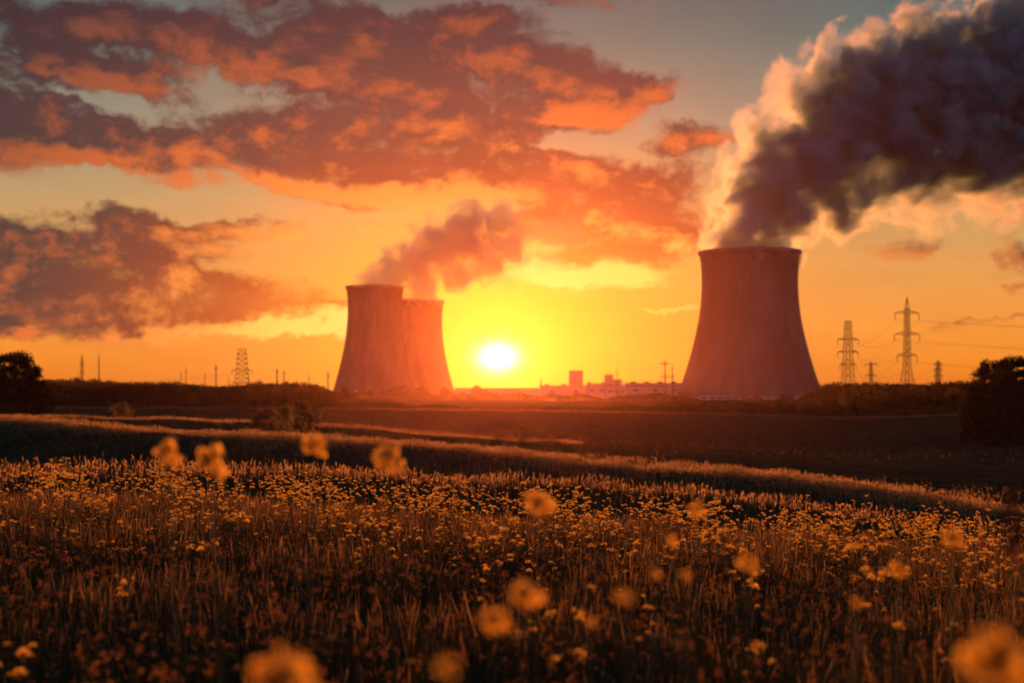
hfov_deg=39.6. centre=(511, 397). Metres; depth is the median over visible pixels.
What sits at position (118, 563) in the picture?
wildflower
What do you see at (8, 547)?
wildflower
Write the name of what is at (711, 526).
wildflower
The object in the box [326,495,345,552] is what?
wildflower
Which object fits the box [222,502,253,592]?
wildflower
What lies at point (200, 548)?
wildflower
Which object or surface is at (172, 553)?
wildflower
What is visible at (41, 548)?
wildflower
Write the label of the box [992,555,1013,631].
wildflower
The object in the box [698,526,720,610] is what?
wildflower
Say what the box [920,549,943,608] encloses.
wildflower
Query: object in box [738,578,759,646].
wildflower
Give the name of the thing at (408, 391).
tree
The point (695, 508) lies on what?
tall wildflower
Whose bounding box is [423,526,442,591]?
wildflower
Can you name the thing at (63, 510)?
wildflower
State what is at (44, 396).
tree
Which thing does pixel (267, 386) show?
tree
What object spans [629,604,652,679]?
wildflower
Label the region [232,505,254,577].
wildflower
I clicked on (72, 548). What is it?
wildflower
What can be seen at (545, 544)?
wildflower
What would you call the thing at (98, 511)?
wildflower
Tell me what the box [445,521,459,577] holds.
wildflower
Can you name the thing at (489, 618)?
tall wildflower
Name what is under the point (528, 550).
wildflower
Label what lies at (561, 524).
wildflower
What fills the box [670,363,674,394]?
mast
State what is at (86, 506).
wildflower
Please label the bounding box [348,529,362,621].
wildflower
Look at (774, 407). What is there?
tree
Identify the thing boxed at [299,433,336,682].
tall wildflower
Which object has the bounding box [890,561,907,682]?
tall wildflower
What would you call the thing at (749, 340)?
cooling tower
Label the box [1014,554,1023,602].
wildflower
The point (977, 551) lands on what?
wildflower
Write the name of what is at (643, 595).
wildflower
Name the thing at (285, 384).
tree
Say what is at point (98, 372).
mast
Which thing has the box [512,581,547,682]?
tall wildflower
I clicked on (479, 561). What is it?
wildflower
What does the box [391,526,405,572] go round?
wildflower
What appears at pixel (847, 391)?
tree
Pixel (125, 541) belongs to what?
wildflower
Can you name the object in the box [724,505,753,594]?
wildflower
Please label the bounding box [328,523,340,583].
wildflower
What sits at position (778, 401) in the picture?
tree
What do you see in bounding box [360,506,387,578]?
wildflower
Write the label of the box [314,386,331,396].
tree
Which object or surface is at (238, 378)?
pylon
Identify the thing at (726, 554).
wildflower
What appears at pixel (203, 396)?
woodland edge
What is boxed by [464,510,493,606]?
wildflower
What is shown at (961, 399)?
tree
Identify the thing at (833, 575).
wildflower
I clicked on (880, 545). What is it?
wildflower
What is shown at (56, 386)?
woodland
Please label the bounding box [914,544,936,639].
wildflower
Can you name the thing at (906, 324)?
pylon
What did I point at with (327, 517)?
wildflower
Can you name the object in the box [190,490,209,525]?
wildflower
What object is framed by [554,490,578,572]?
wildflower
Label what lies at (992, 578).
wildflower
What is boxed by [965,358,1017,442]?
tree
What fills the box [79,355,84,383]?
pylon
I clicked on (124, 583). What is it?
wildflower
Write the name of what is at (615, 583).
wildflower
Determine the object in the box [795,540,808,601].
wildflower
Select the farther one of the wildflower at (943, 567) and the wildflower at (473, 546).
the wildflower at (473, 546)
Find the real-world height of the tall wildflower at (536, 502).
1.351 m
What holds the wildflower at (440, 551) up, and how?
on the ground at (604, 425)
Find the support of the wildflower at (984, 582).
on the ground at (604, 425)
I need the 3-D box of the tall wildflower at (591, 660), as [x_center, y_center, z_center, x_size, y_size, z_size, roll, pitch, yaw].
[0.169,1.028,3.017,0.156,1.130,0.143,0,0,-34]
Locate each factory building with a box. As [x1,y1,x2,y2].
[455,388,538,398]
[539,384,585,400]
[568,371,582,384]
[586,382,606,399]
[604,375,612,384]
[605,385,624,398]
[612,380,621,384]
[623,381,680,399]
[698,394,741,399]
[762,395,780,399]
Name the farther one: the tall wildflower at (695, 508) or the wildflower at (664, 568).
the wildflower at (664, 568)
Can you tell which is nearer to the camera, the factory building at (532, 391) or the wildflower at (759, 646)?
the wildflower at (759, 646)
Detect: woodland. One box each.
[13,377,454,398]
[686,380,1014,398]
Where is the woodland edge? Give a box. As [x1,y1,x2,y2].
[42,385,966,415]
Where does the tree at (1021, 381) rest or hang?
on the ground at (604, 425)
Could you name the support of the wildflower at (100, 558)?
on the ground at (604, 425)
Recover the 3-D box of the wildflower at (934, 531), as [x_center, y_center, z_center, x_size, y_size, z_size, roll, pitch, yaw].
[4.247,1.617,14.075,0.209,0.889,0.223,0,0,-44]
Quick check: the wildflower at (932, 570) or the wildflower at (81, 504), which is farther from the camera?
the wildflower at (81, 504)
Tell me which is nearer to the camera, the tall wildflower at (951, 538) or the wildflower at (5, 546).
the tall wildflower at (951, 538)
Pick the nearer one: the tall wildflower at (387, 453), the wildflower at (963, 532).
the tall wildflower at (387, 453)
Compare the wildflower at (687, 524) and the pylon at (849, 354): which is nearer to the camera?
the wildflower at (687, 524)
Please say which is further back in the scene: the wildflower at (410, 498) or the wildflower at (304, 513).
the wildflower at (410, 498)
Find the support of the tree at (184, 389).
on the ground at (604, 425)
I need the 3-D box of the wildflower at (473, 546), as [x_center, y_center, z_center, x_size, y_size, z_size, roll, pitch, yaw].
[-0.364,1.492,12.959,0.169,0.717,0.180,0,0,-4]
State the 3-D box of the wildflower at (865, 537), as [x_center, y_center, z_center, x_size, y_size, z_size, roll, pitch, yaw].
[2.907,1.470,11.445,0.233,0.927,0.218,0,0,-5]
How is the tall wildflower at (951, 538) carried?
on the ground at (604, 425)
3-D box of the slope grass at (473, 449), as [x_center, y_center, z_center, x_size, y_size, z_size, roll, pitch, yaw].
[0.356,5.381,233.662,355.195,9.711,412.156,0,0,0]
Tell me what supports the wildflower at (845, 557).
on the ground at (604, 425)
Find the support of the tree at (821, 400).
on the ground at (604, 425)
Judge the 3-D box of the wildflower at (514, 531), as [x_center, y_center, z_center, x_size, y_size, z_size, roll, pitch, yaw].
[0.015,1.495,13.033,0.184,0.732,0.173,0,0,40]
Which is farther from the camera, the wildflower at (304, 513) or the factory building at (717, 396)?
the factory building at (717, 396)
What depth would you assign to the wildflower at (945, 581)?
11.66 m
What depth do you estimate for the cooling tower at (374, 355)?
1943.28 m
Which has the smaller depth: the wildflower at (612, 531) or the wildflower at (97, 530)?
the wildflower at (97, 530)
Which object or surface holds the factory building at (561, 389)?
on the ground at (604, 425)
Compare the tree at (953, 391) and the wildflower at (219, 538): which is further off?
the tree at (953, 391)
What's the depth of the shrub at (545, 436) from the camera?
221.76 m
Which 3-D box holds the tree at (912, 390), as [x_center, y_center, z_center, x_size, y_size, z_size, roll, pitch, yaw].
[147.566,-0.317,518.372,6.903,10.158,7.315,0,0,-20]
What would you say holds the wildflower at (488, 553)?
on the ground at (604, 425)
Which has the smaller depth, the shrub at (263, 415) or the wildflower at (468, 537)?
the wildflower at (468, 537)
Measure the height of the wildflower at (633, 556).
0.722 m
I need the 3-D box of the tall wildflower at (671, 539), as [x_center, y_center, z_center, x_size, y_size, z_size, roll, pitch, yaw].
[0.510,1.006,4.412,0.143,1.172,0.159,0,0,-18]
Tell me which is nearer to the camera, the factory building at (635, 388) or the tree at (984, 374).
the tree at (984, 374)
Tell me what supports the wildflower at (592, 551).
on the ground at (604, 425)
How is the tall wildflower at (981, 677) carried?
on the ground at (604, 425)
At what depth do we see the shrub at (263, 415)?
159.79 m
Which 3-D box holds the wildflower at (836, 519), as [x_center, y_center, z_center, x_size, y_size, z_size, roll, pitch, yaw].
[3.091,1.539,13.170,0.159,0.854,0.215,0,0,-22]
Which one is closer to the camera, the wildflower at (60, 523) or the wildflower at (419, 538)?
the wildflower at (419, 538)
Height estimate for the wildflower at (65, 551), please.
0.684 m
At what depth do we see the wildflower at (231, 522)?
12.27 m
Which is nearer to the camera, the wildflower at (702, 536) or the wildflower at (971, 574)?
the wildflower at (702, 536)
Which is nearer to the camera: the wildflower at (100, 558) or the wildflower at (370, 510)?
the wildflower at (100, 558)
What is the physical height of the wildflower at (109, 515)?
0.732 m
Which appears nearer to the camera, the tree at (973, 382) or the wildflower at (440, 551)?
the wildflower at (440, 551)
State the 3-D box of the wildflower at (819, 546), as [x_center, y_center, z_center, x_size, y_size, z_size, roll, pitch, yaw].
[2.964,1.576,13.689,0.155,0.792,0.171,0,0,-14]
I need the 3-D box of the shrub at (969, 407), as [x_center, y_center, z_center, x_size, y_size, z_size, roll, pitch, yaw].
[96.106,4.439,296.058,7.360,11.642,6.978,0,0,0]
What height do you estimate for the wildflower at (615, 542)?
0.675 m
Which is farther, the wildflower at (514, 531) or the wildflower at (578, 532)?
the wildflower at (578, 532)
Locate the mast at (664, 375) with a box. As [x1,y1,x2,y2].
[660,361,669,392]
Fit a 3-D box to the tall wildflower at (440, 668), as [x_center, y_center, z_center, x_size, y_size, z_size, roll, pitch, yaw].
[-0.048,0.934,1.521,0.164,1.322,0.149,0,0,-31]
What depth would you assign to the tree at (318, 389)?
445.64 m
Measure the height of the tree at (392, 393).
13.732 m
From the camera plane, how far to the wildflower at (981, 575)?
9.39 m
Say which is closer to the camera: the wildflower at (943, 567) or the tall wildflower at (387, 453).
the tall wildflower at (387, 453)
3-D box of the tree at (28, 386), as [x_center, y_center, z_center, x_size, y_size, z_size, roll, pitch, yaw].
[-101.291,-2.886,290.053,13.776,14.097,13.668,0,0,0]
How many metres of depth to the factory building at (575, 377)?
1800.00 m
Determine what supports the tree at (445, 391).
on the ground at (604, 425)
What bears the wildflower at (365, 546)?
on the ground at (604, 425)
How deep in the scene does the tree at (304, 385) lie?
721.80 m
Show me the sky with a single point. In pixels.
(188, 185)
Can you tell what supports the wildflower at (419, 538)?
on the ground at (604, 425)
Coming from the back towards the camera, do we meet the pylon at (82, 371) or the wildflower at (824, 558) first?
the pylon at (82, 371)
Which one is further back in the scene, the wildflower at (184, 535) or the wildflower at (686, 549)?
the wildflower at (686, 549)
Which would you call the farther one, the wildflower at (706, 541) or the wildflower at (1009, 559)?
the wildflower at (706, 541)
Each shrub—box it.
[109,401,133,418]
[246,408,275,434]
[269,404,300,432]
[282,398,326,436]
[491,427,508,438]
[507,425,532,441]
[532,428,556,440]
[957,392,990,444]
[974,381,1023,446]
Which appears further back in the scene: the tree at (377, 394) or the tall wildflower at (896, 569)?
the tree at (377, 394)
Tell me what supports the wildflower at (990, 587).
on the ground at (604, 425)
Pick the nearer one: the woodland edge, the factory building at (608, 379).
the woodland edge
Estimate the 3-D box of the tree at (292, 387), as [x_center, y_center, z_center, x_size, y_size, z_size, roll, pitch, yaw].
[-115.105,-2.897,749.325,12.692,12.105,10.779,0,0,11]
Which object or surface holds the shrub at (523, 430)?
on the ground at (604, 425)
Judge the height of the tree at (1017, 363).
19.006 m
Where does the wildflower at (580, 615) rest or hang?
on the ground at (604, 425)
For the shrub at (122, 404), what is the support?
on the ground at (604, 425)
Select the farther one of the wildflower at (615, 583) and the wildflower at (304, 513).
the wildflower at (304, 513)
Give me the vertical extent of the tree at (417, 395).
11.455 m
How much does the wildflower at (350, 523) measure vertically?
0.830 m
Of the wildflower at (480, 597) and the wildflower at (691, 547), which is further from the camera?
the wildflower at (691, 547)
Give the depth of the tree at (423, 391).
1202.36 m
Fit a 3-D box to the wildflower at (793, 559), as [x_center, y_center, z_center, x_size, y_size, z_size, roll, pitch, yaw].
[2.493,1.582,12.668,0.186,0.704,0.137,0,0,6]
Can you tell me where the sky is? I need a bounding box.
[0,0,1023,396]
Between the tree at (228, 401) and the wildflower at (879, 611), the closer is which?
the wildflower at (879, 611)
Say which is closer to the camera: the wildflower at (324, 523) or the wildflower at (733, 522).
the wildflower at (733, 522)
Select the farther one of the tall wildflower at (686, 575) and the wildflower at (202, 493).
the wildflower at (202, 493)
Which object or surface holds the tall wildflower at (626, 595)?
on the ground at (604, 425)
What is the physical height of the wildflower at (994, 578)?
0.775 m
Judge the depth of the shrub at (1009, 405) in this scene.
288.96 m
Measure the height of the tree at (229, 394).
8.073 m
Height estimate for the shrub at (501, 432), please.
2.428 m
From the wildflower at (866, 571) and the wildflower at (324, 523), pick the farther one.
the wildflower at (324, 523)
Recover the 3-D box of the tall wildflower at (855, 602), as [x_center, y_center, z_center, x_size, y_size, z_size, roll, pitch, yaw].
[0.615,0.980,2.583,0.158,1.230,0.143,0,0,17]
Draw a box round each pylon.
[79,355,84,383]
[231,349,251,384]
[837,321,858,398]
[865,362,876,383]
[894,298,919,394]
[933,360,942,383]
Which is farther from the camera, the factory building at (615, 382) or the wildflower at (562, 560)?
the factory building at (615, 382)
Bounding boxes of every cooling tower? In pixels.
[333,284,415,397]
[384,299,454,397]
[677,246,819,399]
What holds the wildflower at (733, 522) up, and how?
on the ground at (604, 425)
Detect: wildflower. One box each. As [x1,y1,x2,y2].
[0,499,13,547]
[0,521,16,598]
[0,642,35,682]
[2,521,15,589]
[23,526,44,615]
[42,471,66,564]
[49,507,64,566]
[52,484,77,552]
[53,482,76,566]
[54,527,68,586]
[64,527,82,597]
[72,510,83,597]
[73,491,89,533]
[77,496,91,523]
[91,501,104,555]
[92,497,105,552]
[95,540,106,599]
[101,496,114,554]
[106,510,127,596]
[113,575,148,669]
[121,519,136,571]
[137,529,148,583]
[142,528,153,604]
[153,438,195,682]
[158,508,176,573]
[165,514,180,599]
[177,506,189,571]
[182,483,203,521]
[184,483,203,562]
[185,506,202,573]
[186,525,218,655]
[188,501,209,551]
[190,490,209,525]
[196,442,243,682]
[210,514,225,581]
[213,502,236,594]
[219,495,244,553]
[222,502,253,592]
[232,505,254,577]
[248,645,314,682]
[273,501,286,547]
[281,485,298,555]
[292,492,314,556]
[297,504,311,546]
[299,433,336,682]
[318,509,333,558]
[319,500,338,550]
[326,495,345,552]
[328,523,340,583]
[336,513,361,601]
[347,523,370,589]
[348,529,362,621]
[355,495,376,569]
[357,513,374,579]
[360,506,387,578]
[360,507,387,599]
[372,444,420,682]
[375,510,396,587]
[376,529,400,609]
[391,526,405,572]
[391,545,406,614]
[395,497,412,539]
[404,526,423,585]
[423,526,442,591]
[433,531,447,588]
[437,657,453,682]
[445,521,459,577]
[449,554,464,605]
[459,534,479,594]
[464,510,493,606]
[464,522,480,568]
[467,539,481,608]
[472,544,486,593]
[472,576,485,648]
[476,526,501,601]
[478,560,502,645]
[479,608,512,682]
[482,547,492,605]
[483,516,519,655]
[500,527,531,622]
[501,523,519,572]
[509,578,537,680]
[512,491,555,682]
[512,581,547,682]
[517,531,533,577]
[527,560,548,630]
[540,524,549,573]
[543,585,594,681]
[548,540,566,599]
[549,501,571,567]
[553,649,585,682]
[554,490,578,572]
[557,543,570,589]
[564,524,580,576]
[566,532,578,566]
[572,518,584,554]
[575,486,597,559]
[584,532,606,602]
[586,500,605,570]
[586,618,595,682]
[589,533,614,590]
[604,520,619,560]
[606,525,623,585]
[610,562,626,603]
[616,590,634,682]
[620,538,639,595]
[629,594,655,680]
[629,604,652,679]
[651,570,660,682]
[656,534,677,682]
[659,546,674,616]
[672,500,705,682]
[675,523,688,594]
[678,505,698,572]
[679,523,691,574]
[680,520,706,582]
[681,570,690,682]
[682,529,698,599]
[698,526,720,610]
[699,511,717,549]
[701,528,719,609]
[701,530,721,591]
[703,499,720,565]
[704,507,735,594]
[714,542,729,604]
[717,527,758,674]
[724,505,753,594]
[733,524,745,590]
[733,543,748,619]
[736,554,759,682]
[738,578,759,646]
[743,641,774,682]
[749,570,774,666]
[784,536,801,605]
[791,531,807,578]
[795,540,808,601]
[809,511,835,585]
[810,520,823,576]
[815,531,831,609]
[826,531,838,593]
[826,532,837,600]
[826,542,842,611]
[829,545,856,619]
[833,518,856,584]
[833,544,849,605]
[834,503,861,568]
[836,536,852,593]
[844,543,904,682]
[849,529,882,611]
[851,543,868,603]
[851,598,861,682]
[860,524,890,635]
[866,547,909,682]
[867,573,885,682]
[870,532,888,574]
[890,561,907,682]
[901,516,935,622]
[903,530,932,640]
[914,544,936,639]
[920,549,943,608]
[924,528,964,682]
[930,559,946,606]
[932,516,955,595]
[934,608,955,682]
[941,551,955,627]
[945,522,965,581]
[948,550,969,635]
[957,624,1023,682]
[962,560,974,594]
[965,536,986,631]
[966,529,981,586]
[968,538,1004,641]
[969,524,994,588]
[969,526,1000,609]
[969,669,991,682]
[974,571,992,620]
[975,551,1005,636]
[980,558,1002,623]
[986,569,1000,632]
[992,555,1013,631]
[1001,533,1021,601]
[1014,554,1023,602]
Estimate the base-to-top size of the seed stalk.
1.437 m
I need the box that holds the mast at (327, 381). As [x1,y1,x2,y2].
[326,373,329,389]
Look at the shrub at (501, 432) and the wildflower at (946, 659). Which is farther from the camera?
the shrub at (501, 432)
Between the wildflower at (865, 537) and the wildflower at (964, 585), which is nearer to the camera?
the wildflower at (964, 585)
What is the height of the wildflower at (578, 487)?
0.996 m
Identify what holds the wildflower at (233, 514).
on the ground at (604, 425)
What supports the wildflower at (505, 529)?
on the ground at (604, 425)
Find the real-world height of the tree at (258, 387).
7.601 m
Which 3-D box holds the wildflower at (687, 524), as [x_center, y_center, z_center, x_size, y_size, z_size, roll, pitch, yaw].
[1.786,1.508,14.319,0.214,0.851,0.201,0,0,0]
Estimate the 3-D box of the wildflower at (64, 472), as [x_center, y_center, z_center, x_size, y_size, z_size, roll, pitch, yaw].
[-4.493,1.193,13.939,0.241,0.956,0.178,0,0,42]
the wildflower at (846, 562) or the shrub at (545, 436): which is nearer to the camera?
the wildflower at (846, 562)
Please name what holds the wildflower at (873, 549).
on the ground at (604, 425)
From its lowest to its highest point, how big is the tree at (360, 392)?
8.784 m
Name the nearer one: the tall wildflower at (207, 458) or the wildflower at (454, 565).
the tall wildflower at (207, 458)
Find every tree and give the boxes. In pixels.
[0,350,47,415]
[23,380,54,415]
[144,385,158,406]
[176,384,191,407]
[217,389,240,407]
[228,384,239,406]
[245,384,264,406]
[251,379,267,390]
[262,383,273,391]
[279,381,291,394]
[281,381,300,392]
[293,385,308,402]
[295,382,308,392]
[311,385,325,407]
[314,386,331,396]
[335,391,345,408]
[340,386,350,395]
[356,388,363,397]
[371,389,380,397]
[387,386,400,398]
[396,384,411,398]
[413,387,421,399]
[417,386,430,399]
[438,388,449,399]
[469,384,482,399]
[728,398,740,412]
[768,403,777,413]
[773,398,787,413]
[817,395,832,410]
[830,400,842,413]
[837,385,862,415]
[854,388,869,412]
[865,385,880,411]
[908,384,925,396]
[941,387,960,412]
[957,395,966,411]
[964,380,986,440]
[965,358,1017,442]
[986,354,1023,441]
[1016,369,1023,436]
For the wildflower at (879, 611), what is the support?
on the ground at (604, 425)
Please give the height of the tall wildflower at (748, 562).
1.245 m
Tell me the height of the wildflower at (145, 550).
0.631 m
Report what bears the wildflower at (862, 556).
on the ground at (604, 425)
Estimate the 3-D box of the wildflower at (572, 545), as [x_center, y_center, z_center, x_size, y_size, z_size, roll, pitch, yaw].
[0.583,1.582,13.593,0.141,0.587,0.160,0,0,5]
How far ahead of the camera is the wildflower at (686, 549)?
13.57 m
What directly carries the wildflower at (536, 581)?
on the ground at (604, 425)
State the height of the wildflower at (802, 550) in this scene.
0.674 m
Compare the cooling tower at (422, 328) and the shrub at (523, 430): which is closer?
the shrub at (523, 430)
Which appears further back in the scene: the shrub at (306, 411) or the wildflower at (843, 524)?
the shrub at (306, 411)
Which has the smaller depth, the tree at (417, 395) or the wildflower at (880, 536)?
the wildflower at (880, 536)
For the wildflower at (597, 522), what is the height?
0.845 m
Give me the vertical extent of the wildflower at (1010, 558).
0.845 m
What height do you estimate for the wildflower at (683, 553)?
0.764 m
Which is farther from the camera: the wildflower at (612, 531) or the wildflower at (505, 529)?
the wildflower at (612, 531)
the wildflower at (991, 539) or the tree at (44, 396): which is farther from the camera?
the tree at (44, 396)
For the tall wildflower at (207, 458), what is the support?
on the ground at (604, 425)
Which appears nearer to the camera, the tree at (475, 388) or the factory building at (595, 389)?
the tree at (475, 388)
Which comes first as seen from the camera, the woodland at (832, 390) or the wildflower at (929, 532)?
the wildflower at (929, 532)
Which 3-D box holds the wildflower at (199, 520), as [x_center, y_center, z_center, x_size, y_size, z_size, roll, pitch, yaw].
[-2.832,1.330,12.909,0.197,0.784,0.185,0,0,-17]
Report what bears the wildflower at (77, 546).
on the ground at (604, 425)
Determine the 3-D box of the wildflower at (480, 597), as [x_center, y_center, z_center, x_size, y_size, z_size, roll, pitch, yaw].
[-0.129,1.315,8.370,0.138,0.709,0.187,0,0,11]
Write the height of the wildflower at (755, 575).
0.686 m
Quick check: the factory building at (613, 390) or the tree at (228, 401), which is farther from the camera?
the factory building at (613, 390)
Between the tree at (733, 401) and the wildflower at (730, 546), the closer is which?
the wildflower at (730, 546)
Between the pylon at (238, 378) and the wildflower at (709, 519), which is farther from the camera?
the pylon at (238, 378)
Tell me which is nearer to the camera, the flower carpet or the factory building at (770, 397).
the flower carpet
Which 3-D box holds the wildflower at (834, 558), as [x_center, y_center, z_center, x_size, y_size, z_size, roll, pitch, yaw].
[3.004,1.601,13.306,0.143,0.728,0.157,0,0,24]
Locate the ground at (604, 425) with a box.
[0,391,1023,682]
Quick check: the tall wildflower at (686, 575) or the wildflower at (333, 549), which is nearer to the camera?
the tall wildflower at (686, 575)
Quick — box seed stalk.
[1002,484,1021,671]
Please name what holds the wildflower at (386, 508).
on the ground at (604, 425)
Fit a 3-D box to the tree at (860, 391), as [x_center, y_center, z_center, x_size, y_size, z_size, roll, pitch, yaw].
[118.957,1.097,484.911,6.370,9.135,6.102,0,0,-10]
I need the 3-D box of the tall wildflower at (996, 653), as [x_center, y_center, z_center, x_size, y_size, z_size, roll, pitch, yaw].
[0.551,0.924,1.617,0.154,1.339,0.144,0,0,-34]
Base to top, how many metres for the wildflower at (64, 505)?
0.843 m
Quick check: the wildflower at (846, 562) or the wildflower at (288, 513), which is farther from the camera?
the wildflower at (288, 513)
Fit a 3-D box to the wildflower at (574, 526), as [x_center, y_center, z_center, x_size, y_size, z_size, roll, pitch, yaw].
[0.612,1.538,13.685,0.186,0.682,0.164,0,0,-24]
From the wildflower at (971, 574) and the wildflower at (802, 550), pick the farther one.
the wildflower at (802, 550)
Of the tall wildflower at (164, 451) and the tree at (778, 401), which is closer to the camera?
the tall wildflower at (164, 451)
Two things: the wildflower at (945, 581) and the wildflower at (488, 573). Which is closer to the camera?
the wildflower at (488, 573)
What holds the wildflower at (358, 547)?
on the ground at (604, 425)
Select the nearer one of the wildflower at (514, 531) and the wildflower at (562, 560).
the wildflower at (562, 560)
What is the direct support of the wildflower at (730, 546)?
on the ground at (604, 425)
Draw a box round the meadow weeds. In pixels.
[0,471,1023,682]
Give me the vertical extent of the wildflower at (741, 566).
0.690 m
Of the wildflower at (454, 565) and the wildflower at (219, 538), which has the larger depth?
the wildflower at (219, 538)
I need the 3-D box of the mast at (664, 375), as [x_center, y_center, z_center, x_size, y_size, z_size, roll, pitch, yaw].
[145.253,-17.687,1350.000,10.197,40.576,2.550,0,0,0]
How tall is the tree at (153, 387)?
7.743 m
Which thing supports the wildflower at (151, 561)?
on the ground at (604, 425)
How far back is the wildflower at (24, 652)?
5.18 m
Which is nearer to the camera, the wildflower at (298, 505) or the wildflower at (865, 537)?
the wildflower at (865, 537)
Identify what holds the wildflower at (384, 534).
on the ground at (604, 425)
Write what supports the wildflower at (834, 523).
on the ground at (604, 425)
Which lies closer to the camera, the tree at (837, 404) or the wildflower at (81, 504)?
the wildflower at (81, 504)
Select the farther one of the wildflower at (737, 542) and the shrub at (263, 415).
the shrub at (263, 415)
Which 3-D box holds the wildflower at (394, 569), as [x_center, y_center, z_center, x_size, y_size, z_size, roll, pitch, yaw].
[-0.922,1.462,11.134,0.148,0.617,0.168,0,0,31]
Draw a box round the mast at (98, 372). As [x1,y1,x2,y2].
[98,359,99,382]
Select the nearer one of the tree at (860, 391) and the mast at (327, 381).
the tree at (860, 391)
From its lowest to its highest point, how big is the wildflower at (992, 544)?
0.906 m
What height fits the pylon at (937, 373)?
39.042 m
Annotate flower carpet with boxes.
[0,457,1023,587]
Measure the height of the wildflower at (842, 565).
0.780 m
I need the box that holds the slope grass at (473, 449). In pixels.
[0,406,1023,548]
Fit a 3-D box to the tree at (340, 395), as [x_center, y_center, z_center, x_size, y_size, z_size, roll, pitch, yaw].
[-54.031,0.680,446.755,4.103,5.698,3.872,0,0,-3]
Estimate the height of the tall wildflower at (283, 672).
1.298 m
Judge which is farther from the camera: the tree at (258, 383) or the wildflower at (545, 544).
the tree at (258, 383)
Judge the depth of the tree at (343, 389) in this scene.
1259.76 m
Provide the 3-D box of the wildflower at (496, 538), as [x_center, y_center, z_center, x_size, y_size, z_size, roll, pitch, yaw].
[-0.077,1.222,8.967,0.178,0.960,0.242,0,0,-31]
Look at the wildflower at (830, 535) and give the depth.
13.26 m
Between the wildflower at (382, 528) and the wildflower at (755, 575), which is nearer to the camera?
the wildflower at (755, 575)
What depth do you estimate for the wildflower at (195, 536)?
12.46 m
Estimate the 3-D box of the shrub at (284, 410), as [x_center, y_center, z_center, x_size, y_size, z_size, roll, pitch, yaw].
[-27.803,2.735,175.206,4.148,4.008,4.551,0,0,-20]
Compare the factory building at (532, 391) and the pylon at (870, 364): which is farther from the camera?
the factory building at (532, 391)
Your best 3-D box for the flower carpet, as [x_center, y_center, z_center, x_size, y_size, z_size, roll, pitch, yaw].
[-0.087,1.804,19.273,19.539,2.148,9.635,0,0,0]
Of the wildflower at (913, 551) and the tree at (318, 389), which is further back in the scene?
the tree at (318, 389)
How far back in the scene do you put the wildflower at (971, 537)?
11.10 m
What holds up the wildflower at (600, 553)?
on the ground at (604, 425)
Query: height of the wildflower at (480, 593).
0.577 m
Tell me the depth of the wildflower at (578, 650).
5.03 m
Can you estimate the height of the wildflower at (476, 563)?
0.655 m
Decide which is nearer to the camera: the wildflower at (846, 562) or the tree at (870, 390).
the wildflower at (846, 562)
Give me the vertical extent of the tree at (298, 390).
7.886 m
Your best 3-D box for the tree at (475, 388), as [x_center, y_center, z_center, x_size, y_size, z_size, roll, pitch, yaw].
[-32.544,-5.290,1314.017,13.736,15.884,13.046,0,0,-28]
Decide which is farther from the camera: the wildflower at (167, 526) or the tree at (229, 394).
the tree at (229, 394)
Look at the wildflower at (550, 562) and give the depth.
11.11 m
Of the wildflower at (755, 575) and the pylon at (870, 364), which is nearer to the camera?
the wildflower at (755, 575)
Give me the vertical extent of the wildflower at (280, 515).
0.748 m
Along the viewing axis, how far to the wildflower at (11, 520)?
13.43 m
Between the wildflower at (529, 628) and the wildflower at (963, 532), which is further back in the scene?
the wildflower at (963, 532)
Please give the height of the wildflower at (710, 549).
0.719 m
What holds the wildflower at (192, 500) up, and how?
on the ground at (604, 425)
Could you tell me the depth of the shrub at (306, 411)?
149.72 m
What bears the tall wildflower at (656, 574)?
on the ground at (604, 425)

